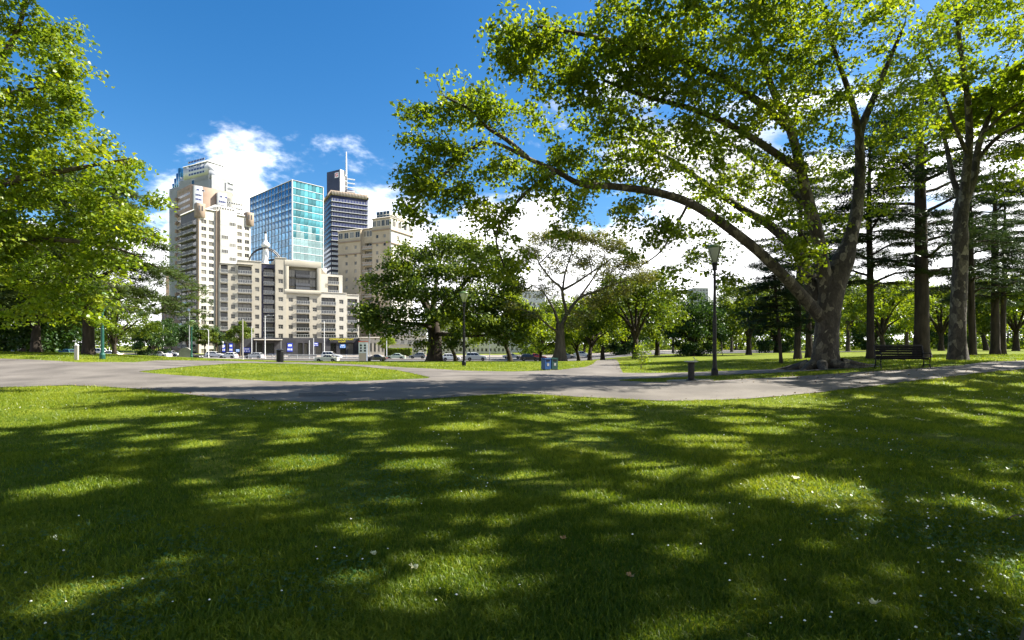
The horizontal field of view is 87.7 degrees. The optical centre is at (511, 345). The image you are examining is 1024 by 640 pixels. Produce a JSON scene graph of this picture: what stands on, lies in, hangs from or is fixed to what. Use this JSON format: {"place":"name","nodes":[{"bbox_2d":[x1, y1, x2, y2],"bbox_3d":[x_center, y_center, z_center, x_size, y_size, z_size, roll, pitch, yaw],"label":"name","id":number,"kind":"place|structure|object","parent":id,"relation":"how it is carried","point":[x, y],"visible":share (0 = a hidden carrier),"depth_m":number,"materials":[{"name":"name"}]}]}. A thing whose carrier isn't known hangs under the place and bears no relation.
{"place":"outdoors","nodes":[
{"label":"outdoors","id":0,"kind":"place"},
{"bbox_2d":[124,350,745,356],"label":"pavement","id":1,"kind":"structure","parent":0,"point":[456,355],"depth_m":159.70,"materials":[{"name":"concrete"}]},
{"bbox_2d":[162,318,186,350],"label":"street tree","id":2,"kind":"object","parent":1,"relation":"on","point":[170,323],"visible":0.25,"depth_m":146.56,"materials":[{"name":"green plant"}]},
{"bbox_2d":[170,319,202,347],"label":"street tree","id":3,"kind":"object","parent":1,"relation":"on","point":[178,335],"visible":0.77,"depth_m":144.53,"materials":[{"name":"green plant"}]},
{"bbox_2d":[169,158,233,295],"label":"skyscraper","id":4,"kind":"structure","parent":1,"relation":"on","point":[207,173],"depth_m":390.95,"materials":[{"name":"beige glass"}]},
{"bbox_2d":[188,324,220,355],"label":"street tree","id":5,"kind":"object","parent":1,"relation":"on","point":[203,340],"visible":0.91,"depth_m":148.30,"materials":[{"name":"green plant"}]},
{"bbox_2d":[175,184,243,295],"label":"office tower","id":6,"kind":"structure","parent":1,"relation":"on","point":[188,197],"depth_m":293.81,"materials":[{"name":"stone"}]},
{"bbox_2d":[177,202,253,353],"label":"apartment tower","id":7,"kind":"structure","parent":1,"relation":"on","point":[213,237],"depth_m":204.26,"materials":[{"name":"concrete"}]},
{"bbox_2d":[203,328,228,350],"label":"street tree","id":8,"kind":"object","parent":1,"relation":"on","point":[216,330],"visible":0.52,"depth_m":151.58,"materials":[{"name":"green plant"}]},
{"bbox_2d":[219,320,253,355],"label":"street tree","id":9,"kind":"object","parent":1,"relation":"on","point":[237,329],"visible":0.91,"depth_m":147.08,"materials":[{"name":"green plant"}]},
{"bbox_2d":[218,231,358,355],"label":"apartment block","id":10,"kind":"structure","parent":1,"relation":"on","point":[301,301],"depth_m":166.38,"materials":[{"name":"concrete"}]},
{"bbox_2d":[254,343,261,352],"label":"window","id":11,"kind":"structure","parent":10,"relation":"in","point":[257,346],"depth_m":162.22,"materials":[{"name":"glass"}]},
{"bbox_2d":[266,343,273,354],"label":"window","id":12,"kind":"structure","parent":10,"relation":"in","point":[269,346],"depth_m":163.89,"materials":[{"name":"glass"}]},
{"bbox_2d":[324,152,368,274],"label":"office tower","id":13,"kind":"structure","parent":1,"relation":"on","point":[345,208],"depth_m":306.10,"materials":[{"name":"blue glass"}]},
{"bbox_2d":[332,198,367,204],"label":"window","id":14,"kind":"structure","parent":13,"relation":"in","point":[333,199],"depth_m":305.03,"materials":[{"name":"blue glass"}]},
{"bbox_2d":[332,203,367,209],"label":"window","id":15,"kind":"structure","parent":13,"relation":"in","point":[333,204],"depth_m":305.03,"materials":[{"name":"blue glass"}]},
{"bbox_2d":[332,208,367,214],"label":"window","id":16,"kind":"structure","parent":13,"relation":"in","point":[334,209],"depth_m":305.03,"materials":[{"name":"blue glass"}]},
{"bbox_2d":[332,212,367,218],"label":"window","id":17,"kind":"structure","parent":13,"relation":"in","point":[335,214],"depth_m":305.03,"materials":[{"name":"blue glass"}]},
{"bbox_2d":[332,217,367,223],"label":"window","id":18,"kind":"structure","parent":13,"relation":"in","point":[336,219],"depth_m":305.14,"materials":[{"name":"blue glass"}]},
{"bbox_2d":[332,222,367,227],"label":"window","id":19,"kind":"structure","parent":13,"relation":"in","point":[333,223],"depth_m":305.03,"materials":[{"name":"blue glass"}]},
{"bbox_2d":[359,337,384,354],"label":"shop row","id":20,"kind":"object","parent":1,"relation":"on","point":[376,349],"visible":0.52,"depth_m":171.44,"materials":[{"name":"concrete"}]},
{"bbox_2d":[337,211,413,336],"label":"apartment block","id":21,"kind":"structure","parent":1,"relation":"on","point":[360,250],"depth_m":193.84,"materials":[{"name":"concrete"}]},
{"bbox_2d":[375,334,396,347],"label":"street tree","id":22,"kind":"object","parent":1,"relation":"on","point":[393,342],"visible":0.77,"depth_m":149.08,"materials":[{"name":"green plant"}]},
{"bbox_2d":[384,348,411,356],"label":"hedge","id":23,"kind":"object","parent":1,"relation":"on","point":[407,352],"visible":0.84,"depth_m":149.42,"materials":[{"name":"green plant"}]},
{"bbox_2d":[0,346,1023,639],"bbox_3d":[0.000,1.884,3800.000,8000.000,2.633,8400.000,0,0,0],"label":"ground","id":24,"kind":"structure","parent":0,"point":[608,446],"depth_m":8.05,"materials":[{"name":"green plant"}]},
{"bbox_2d":[0,216,98,351],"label":"holm oak","id":25,"kind":"object","parent":24,"relation":"on","point":[15,340],"visible":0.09,"depth_m":50.89,"materials":[{"name":"green plant"}]},
{"bbox_2d":[0,234,150,352],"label":"oak tree","id":26,"kind":"object","parent":24,"relation":"on","point":[35,344],"depth_m":48.72,"materials":[{"name":"green plant"}]},
{"bbox_2d":[74,344,78,359],"bbox_3d":[-27.598,0.459,33.800,0.210,1.097,0.210,0,0,-17],"label":"path post","id":27,"kind":"object","parent":24,"relation":"on","point":[76,351],"visible":0.82,"depth_m":33.72,"materials":[{"name":"concrete"}]},
{"bbox_2d":[55,323,98,351],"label":"holm oak","id":28,"kind":"object","parent":24,"relation":"on","point":[72,347],"visible":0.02,"depth_m":105.79,"materials":[{"name":"green plant"}]},
{"bbox_2d":[0,0,175,329],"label":"maple tree","id":29,"kind":"object","parent":24,"relation":"on","point":[16,244],"visible":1,"depth_m":18.14,"materials":[{"name":"green plant"}]},
{"bbox_2d":[99,292,108,358],"bbox_3d":[-27.110,-1.265,35.300,0.720,4.530,0.702,0,0,0],"label":"park lamp","id":30,"kind":"object","parent":24,"relation":"on","point":[102,355],"visible":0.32,"depth_m":35.23,"materials":[{"name":"green metal"}]},
{"bbox_2d":[0,165,217,354],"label":"cedar tree","id":31,"kind":"object","parent":24,"relation":"on","point":[142,293],"visible":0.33,"depth_m":43.93,"materials":[{"name":"green plant"}]},
{"bbox_2d":[68,298,171,353],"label":"oak tree","id":32,"kind":"object","parent":24,"relation":"on","point":[115,333],"visible":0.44,"depth_m":91.86,"materials":[{"name":"green plant"}]},
{"bbox_2d":[127,319,178,355],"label":"holm oak","id":33,"kind":"object","parent":24,"relation":"on","point":[156,343],"visible":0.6,"depth_m":117.25,"materials":[{"name":"green plant"}]},
{"bbox_2d":[162,296,180,350],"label":"office building","id":34,"kind":"structure","parent":24,"relation":"on","point":[164,317],"depth_m":252.36,"materials":[{"name":"stone"}]},
{"bbox_2d":[179,347,190,356],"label":"memorial stone","id":35,"kind":"object","parent":24,"relation":"on","point":[185,352],"visible":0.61,"depth_m":69.82,"materials":[{"name":"grey stone"}]},
{"bbox_2d":[276,349,283,361],"bbox_3d":[-21.902,0.930,50.350,0.720,1.260,0.720,0,0,0],"label":"litter bin","id":36,"kind":"object","parent":24,"relation":"on","point":[279,355],"visible":0.91,"depth_m":50.09,"materials":[{"name":"black metal"}]},
{"bbox_2d":[250,179,323,267],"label":"glass tower","id":37,"kind":"structure","parent":24,"relation":"on","point":[289,217],"depth_m":237.30,"materials":[{"name":"glass"}]},
{"bbox_2d":[358,341,367,360],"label":"sign pillar","id":38,"kind":"structure","parent":24,"relation":"on","point":[363,350],"depth_m":102.79,"materials":[{"name":"white metal"}]},
{"bbox_2d":[382,326,426,354],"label":"house","id":39,"kind":"structure","parent":24,"relation":"on","point":[404,343],"depth_m":180.39,"materials":[{"name":"concrete"}]},
{"bbox_2d":[411,304,485,360],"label":"oak tree","id":40,"kind":"object","parent":24,"relation":"on","point":[444,327],"visible":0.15,"depth_m":70.51,"materials":[{"name":"green plant"}]},
{"bbox_2d":[348,230,549,360],"bbox_3d":[-6.824,-5.550,60.050,21.638,15.156,15.981,0,0,0],"label":"elm tree","id":41,"kind":"object","parent":24,"relation":"on","point":[408,288],"visible":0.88,"depth_m":56.58,"materials":[{"name":"green plant"}]},
{"bbox_2d":[459,291,468,365],"bbox_3d":[-3.848,-1.318,42.750,0.756,6.085,0.737,0,0,0],"label":"park lamp","id":42,"kind":"object","parent":24,"relation":"on","point":[463,295],"visible":0.98,"depth_m":42.66,"materials":[{"name":"black metal"}]},
{"bbox_2d":[441,323,506,353],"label":"office building","id":43,"kind":"structure","parent":24,"relation":"on","point":[482,349],"depth_m":207.59,"materials":[{"name":"concrete"}]},
{"bbox_2d":[465,289,546,360],"bbox_3d":[-0.992,-2.387,61.746,9.853,8.968,10.560,0,0,14],"label":"oak tree","id":44,"kind":"object","parent":24,"relation":"on","point":[508,352],"visible":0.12,"depth_m":61.35,"materials":[{"name":"green plant"}]},
{"bbox_2d":[0,385,1023,639],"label":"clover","id":45,"kind":"object","parent":24,"relation":"on","point":[413,499],"depth_m":4.09,"materials":[{"name":"green plant"}]},
{"bbox_2d":[9,309,1023,354],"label":"woods","id":46,"kind":"object","parent":24,"relation":"on","point":[666,346],"visible":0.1,"depth_m":174.24,"materials":[{"name":"green plant"}]},
{"bbox_2d":[10,358,1023,403],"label":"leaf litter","id":47,"kind":"object","parent":24,"relation":"on","point":[678,372],"visible":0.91,"depth_m":22.20,"materials":[{"name":"brown plant"}]},
{"bbox_2d":[509,290,544,351],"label":"apartment block","id":48,"kind":"structure","parent":24,"relation":"on","point":[533,304],"depth_m":241.04,"materials":[{"name":"concrete"}]},
{"bbox_2d":[511,313,574,360],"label":"oak tree","id":49,"kind":"object","parent":24,"relation":"on","point":[542,347],"visible":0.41,"depth_m":83.53,"materials":[{"name":"green plant"}]},
{"bbox_2d":[541,358,551,369],"bbox_3d":[2.253,1.224,35.200,0.510,0.790,0.510,0,0,-30],"label":"litter bin","id":50,"kind":"object","parent":24,"relation":"on","point":[545,363],"visible":0.94,"depth_m":35.02,"materials":[{"name":"metal"}]},
{"bbox_2d":[513,295,583,347],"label":"oak tree","id":51,"kind":"object","parent":24,"relation":"on","point":[546,307],"visible":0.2,"depth_m":116.94,"materials":[{"name":"green plant"}]},
{"bbox_2d":[551,358,557,369],"bbox_3d":[2.723,1.217,35.475,0.510,0.790,0.510,0,0,-30],"label":"litter bin","id":52,"kind":"object","parent":24,"relation":"on","point":[554,363],"visible":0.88,"depth_m":35.25,"materials":[{"name":"metal"}]},
{"bbox_2d":[543,308,605,360],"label":"oak tree","id":53,"kind":"object","parent":24,"relation":"on","point":[576,347],"visible":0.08,"depth_m":91.21,"materials":[{"name":"green plant"}]},
{"bbox_2d":[500,227,660,360],"bbox_3d":[7.375,-5.436,57.693,18.354,14.812,6.842,0,0,-4],"label":"plane tree","id":54,"kind":"object","parent":24,"relation":"on","point":[559,353],"visible":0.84,"depth_m":57.53,"materials":[{"name":"green plant"}]},
{"bbox_2d":[551,294,630,359],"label":"oak tree","id":55,"kind":"object","parent":24,"relation":"on","point":[590,340],"visible":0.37,"depth_m":72.12,"materials":[{"name":"green plant"}]},
{"bbox_2d":[569,308,641,359],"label":"oak tree","id":56,"kind":"object","parent":24,"relation":"on","point":[612,339],"visible":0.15,"depth_m":83.70,"materials":[{"name":"green plant"}]},
{"bbox_2d":[604,306,649,354],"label":"holm oak","id":57,"kind":"object","parent":24,"relation":"on","point":[615,349],"visible":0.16,"depth_m":123.09,"materials":[{"name":"green plant"}]},
{"bbox_2d":[582,264,694,358],"bbox_3d":[14.827,-3.873,65.360,14.125,11.714,15.691,0,0,-29],"label":"oak tree","id":58,"kind":"object","parent":24,"relation":"on","point":[659,309],"visible":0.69,"depth_m":64.28,"materials":[{"name":"green plant"}]},
{"bbox_2d":[631,343,651,368],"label":"sapling","id":59,"kind":"object","parent":24,"relation":"on","point":[641,358],"visible":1,"depth_m":36.79,"materials":[{"name":"green plant"}]},
{"bbox_2d":[623,287,697,355],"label":"oak tree","id":60,"kind":"object","parent":24,"relation":"on","point":[657,350],"visible":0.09,"depth_m":84.47,"materials":[{"name":"green plant"}]},
{"bbox_2d":[386,0,989,370],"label":"plane tree","id":61,"kind":"object","parent":24,"relation":"on","point":[820,298],"visible":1,"depth_m":22.08,"materials":[{"name":"green plant"}]},
{"bbox_2d":[652,291,732,355],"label":"holm oak","id":62,"kind":"object","parent":24,"relation":"on","point":[702,313],"visible":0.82,"depth_m":76.32,"materials":[{"name":"green plant"}]},
{"bbox_2d":[686,288,707,341],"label":"skyscraper","id":63,"kind":"structure","parent":24,"relation":"on","point":[703,290],"depth_m":801.45,"materials":[{"name":"concrete"}]},
{"bbox_2d":[707,244,721,376],"bbox_3d":[9.709,-1.638,25.550,0.684,6.434,0.667,0,0,0],"label":"park lamp","id":64,"kind":"object","parent":24,"relation":"on","point":[714,250],"visible":0.99,"depth_m":25.47,"materials":[{"name":"black metal"}]},
{"bbox_2d":[703,320,745,349],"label":"oak tree","id":65,"kind":"object","parent":24,"relation":"on","point":[734,338],"visible":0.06,"depth_m":148.63,"materials":[{"name":"green plant"}]},
{"bbox_2d":[717,299,751,351],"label":"ash tree","id":66,"kind":"object","parent":24,"relation":"on","point":[731,342],"visible":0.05,"depth_m":121.74,"materials":[{"name":"green plant"}]},
{"bbox_2d":[708,281,793,354],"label":"oak tree","id":67,"kind":"object","parent":24,"relation":"on","point":[745,301],"visible":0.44,"depth_m":80.63,"materials":[{"name":"green plant"}]},
{"bbox_2d":[732,255,814,362],"bbox_3d":[19.075,-2.457,38.546,5.942,8.067,6.152,0,0,-39],"label":"cedar tree","id":68,"kind":"object","parent":24,"relation":"on","point":[774,305],"visible":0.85,"depth_m":38.37,"materials":[{"name":"green plant"}]},
{"bbox_2d":[744,307,804,352],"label":"holm oak","id":69,"kind":"object","parent":24,"relation":"on","point":[767,342],"visible":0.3,"depth_m":102.99,"materials":[{"name":"green plant"}]},
{"bbox_2d":[726,148,866,359],"bbox_3d":[25.268,-7.812,47.694,11.150,18.718,10.767,0,0,45],"label":"cedar tree","id":70,"kind":"object","parent":24,"relation":"on","point":[797,354],"visible":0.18,"depth_m":47.68,"materials":[{"name":"green plant"}]},
{"bbox_2d":[752,173,866,357],"bbox_3d":[29.250,-7.856,52.427,11.150,18.718,10.767,0,0,25],"label":"cedar tree","id":71,"kind":"object","parent":24,"relation":"on","point":[808,346],"visible":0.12,"depth_m":51.80,"materials":[{"name":"green plant"}]},
{"bbox_2d":[788,287,864,349],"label":"oak tree","id":72,"kind":"object","parent":24,"relation":"on","point":[812,325],"visible":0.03,"depth_m":124.26,"materials":[{"name":"green plant"}]},
{"bbox_2d":[812,274,885,350],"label":"ash tree","id":73,"kind":"object","parent":24,"relation":"on","point":[849,323],"visible":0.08,"depth_m":111.58,"materials":[{"name":"green plant"}]},
{"bbox_2d":[844,301,903,349],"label":"holm oak","id":74,"kind":"object","parent":24,"relation":"on","point":[857,338],"visible":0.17,"depth_m":154.25,"materials":[{"name":"green plant"}]},
{"bbox_2d":[797,139,951,358],"bbox_3d":[28.710,-7.714,41.892,10.427,18.127,10.798,0,0,4],"label":"cedar tree","id":75,"kind":"object","parent":24,"relation":"on","point":[869,282],"visible":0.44,"depth_m":41.78,"materials":[{"name":"green plant"}]},
{"bbox_2d":[840,278,940,344],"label":"oak tree","id":76,"kind":"object","parent":24,"relation":"on","point":[881,309],"visible":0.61,"depth_m":98.24,"materials":[{"name":"green plant"}]},
{"bbox_2d":[873,345,930,368],"bbox_3d":[17.143,0.485,23.466,1.942,1.061,0.803,0,0,12],"label":"park bench","id":77,"kind":"object","parent":24,"relation":"on","point":[899,352],"visible":0.99,"depth_m":23.69,"materials":[{"name":"black metal"}]},
{"bbox_2d":[863,279,948,344],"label":"ash tree","id":78,"kind":"object","parent":24,"relation":"on","point":[894,317],"visible":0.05,"depth_m":123.93,"materials":[{"name":"green plant"}]},
{"bbox_2d":[795,72,1023,357],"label":"cedar tree","id":79,"kind":"object","parent":24,"relation":"on","point":[921,255],"visible":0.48,"depth_m":38.52,"materials":[{"name":"green plant"}]},
{"bbox_2d":[890,282,989,350],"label":"oak tree","id":80,"kind":"object","parent":24,"relation":"on","point":[940,327],"visible":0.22,"depth_m":109.61,"materials":[{"name":"green plant"}]},
{"bbox_2d":[868,0,1023,359],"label":"plane tree","id":81,"kind":"object","parent":24,"relation":"on","point":[957,348],"visible":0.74,"depth_m":29.98,"materials":[{"name":"green plant"}]},
{"bbox_2d":[890,157,1023,355],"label":"cedar tree","id":82,"kind":"object","parent":24,"relation":"on","point":[972,338],"visible":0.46,"depth_m":43.66,"materials":[{"name":"green plant"}]},
{"bbox_2d":[930,306,988,348],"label":"holm oak","id":83,"kind":"object","parent":24,"relation":"on","point":[933,333],"visible":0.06,"depth_m":158.85,"materials":[{"name":"green plant"}]},
{"bbox_2d":[929,171,1023,354],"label":"cedar tree","id":84,"kind":"object","parent":24,"relation":"on","point":[995,346],"visible":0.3,"depth_m":49.68,"materials":[{"name":"green plant"}]},
{"bbox_2d":[930,287,1023,349],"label":"oak tree","id":85,"kind":"object","parent":24,"relation":"on","point":[985,345],"visible":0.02,"depth_m":120.11,"materials":[{"name":"green plant"}]},
{"bbox_2d":[932,59,1023,139],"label":"plane tree","id":86,"kind":"object","parent":24,"relation":"on","point":[1014,72],"visible":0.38,"depth_m":30.43,"materials":[{"name":"green plant"}]},
{"bbox_2d":[935,198,1023,354],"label":"cedar tree","id":87,"kind":"object","parent":24,"relation":"on","point":[1003,297],"visible":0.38,"depth_m":50.73,"materials":[{"name":"green plant"}]},
{"bbox_2d":[967,278,1023,350],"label":"oak tree","id":88,"kind":"object","parent":24,"relation":"on","point":[1015,326],"visible":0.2,"depth_m":99.69,"materials":[{"name":"green plant"}]},
{"bbox_2d":[989,272,1023,318],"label":"ash tree","id":89,"kind":"object","parent":24,"relation":"on","point":[1015,309],"visible":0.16,"depth_m":92.48,"materials":[{"name":"green plant"}]},
{"bbox_2d":[0,359,1023,401],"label":"path","id":90,"kind":"structure","parent":0,"point":[599,378],"depth_m":21.75,"materials":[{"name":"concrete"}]},
{"bbox_2d":[299,392,346,395],"bbox_3d":[-6.198,1.594,17.450,1.680,0.020,1.300,0,0,-13],"label":"path patch","id":91,"kind":"object","parent":90,"relation":"on","point":[325,394],"visible":1,"depth_m":17.43,"materials":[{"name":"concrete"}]},
{"bbox_2d":[627,385,660,388],"bbox_3d":[4.979,1.557,20.014,1.202,0.028,1.401,0,0,16],"label":"path patch","id":92,"kind":"object","parent":90,"relation":"on","point":[642,387],"visible":1,"depth_m":19.87,"materials":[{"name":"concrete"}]},
{"bbox_2d":[667,379,712,381],"bbox_3d":[7.610,1.518,22.650,1.953,0.140,1.600,0,0,0],"label":"concrete pad","id":93,"kind":"object","parent":90,"relation":"on","point":[696,380],"visible":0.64,"depth_m":22.45,"materials":[{"name":"grey concrete"}]},
{"bbox_2d":[684,357,698,380],"bbox_3d":[7.614,0.981,22.651,0.607,0.978,0.591,0,0,-15],"label":"drinking fountain","id":94,"kind":"object","parent":93,"relation":"on","point":[691,370],"visible":0.99,"depth_m":22.53,"materials":[{"name":"grey stone"}]},
{"bbox_2d":[849,376,888,380],"bbox_3d":[13.755,1.261,20.573,2.244,0.138,0.643,0,0,-16],"label":"path patch","id":95,"kind":"object","parent":90,"relation":"on","point":[868,378],"visible":1,"depth_m":20.55,"materials":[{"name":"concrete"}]},
{"bbox_2d":[0,0,1023,345],"label":"sky","id":96,"kind":"structure","parent":0,"point":[273,93],"materials":[{"name":"blue"}]},
{"bbox_2d":[172,351,865,360],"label":"road","id":97,"kind":"structure","parent":0,"point":[630,354],"depth_m":113.47,"materials":[{"name":"grey asphalt"}]},
{"bbox_2d":[205,351,222,356],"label":"car","id":98,"kind":"object","parent":97,"relation":"on","point":[213,353],"visible":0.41,"depth_m":137.19,"materials":[{"name":"white paint"}]},
{"bbox_2d":[218,352,238,357],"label":"car","id":99,"kind":"object","parent":97,"relation":"on","point":[231,354],"visible":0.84,"depth_m":125.22,"materials":[{"name":"white paint"}]},
{"bbox_2d":[314,355,339,360],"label":"car","id":100,"kind":"object","parent":97,"relation":"on","point":[329,357],"visible":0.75,"depth_m":103.15,"materials":[{"name":"beige paint"}]},
{"bbox_2d":[368,354,387,360],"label":"car","id":101,"kind":"object","parent":97,"relation":"on","point":[378,357],"visible":0.76,"depth_m":105.19,"materials":[{"name":"black paint"}]},
{"bbox_2d":[385,353,405,358],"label":"car","id":102,"kind":"object","parent":97,"relation":"on","point":[397,355],"visible":0.87,"depth_m":121.19,"materials":[{"name":"green paint"}]},
{"bbox_2d":[216,356,599,359],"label":"tram platform","id":103,"kind":"structure","parent":97,"relation":"on","point":[388,359],"depth_m":117.00,"materials":[{"name":"concrete"}]},
{"bbox_2d":[248,354,370,358],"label":"tram fence","id":104,"kind":"object","parent":103,"relation":"on","point":[260,357],"visible":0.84,"depth_m":117.27,"materials":[{"name":"white metal"}]},
{"bbox_2d":[409,352,425,358],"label":"car","id":105,"kind":"object","parent":97,"relation":"on","point":[422,355],"visible":1,"depth_m":129.18,"materials":[{"name":"grey paint"}]},
{"bbox_2d":[465,352,486,360],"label":"car","id":106,"kind":"object","parent":97,"relation":"on","point":[472,355],"visible":1,"depth_m":111.12,"materials":[{"name":"silver metal"}]},
{"bbox_2d":[519,354,538,360],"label":"car","id":107,"kind":"object","parent":97,"relation":"on","point":[523,357],"visible":0.94,"depth_m":107.16,"materials":[{"name":"black paint"}]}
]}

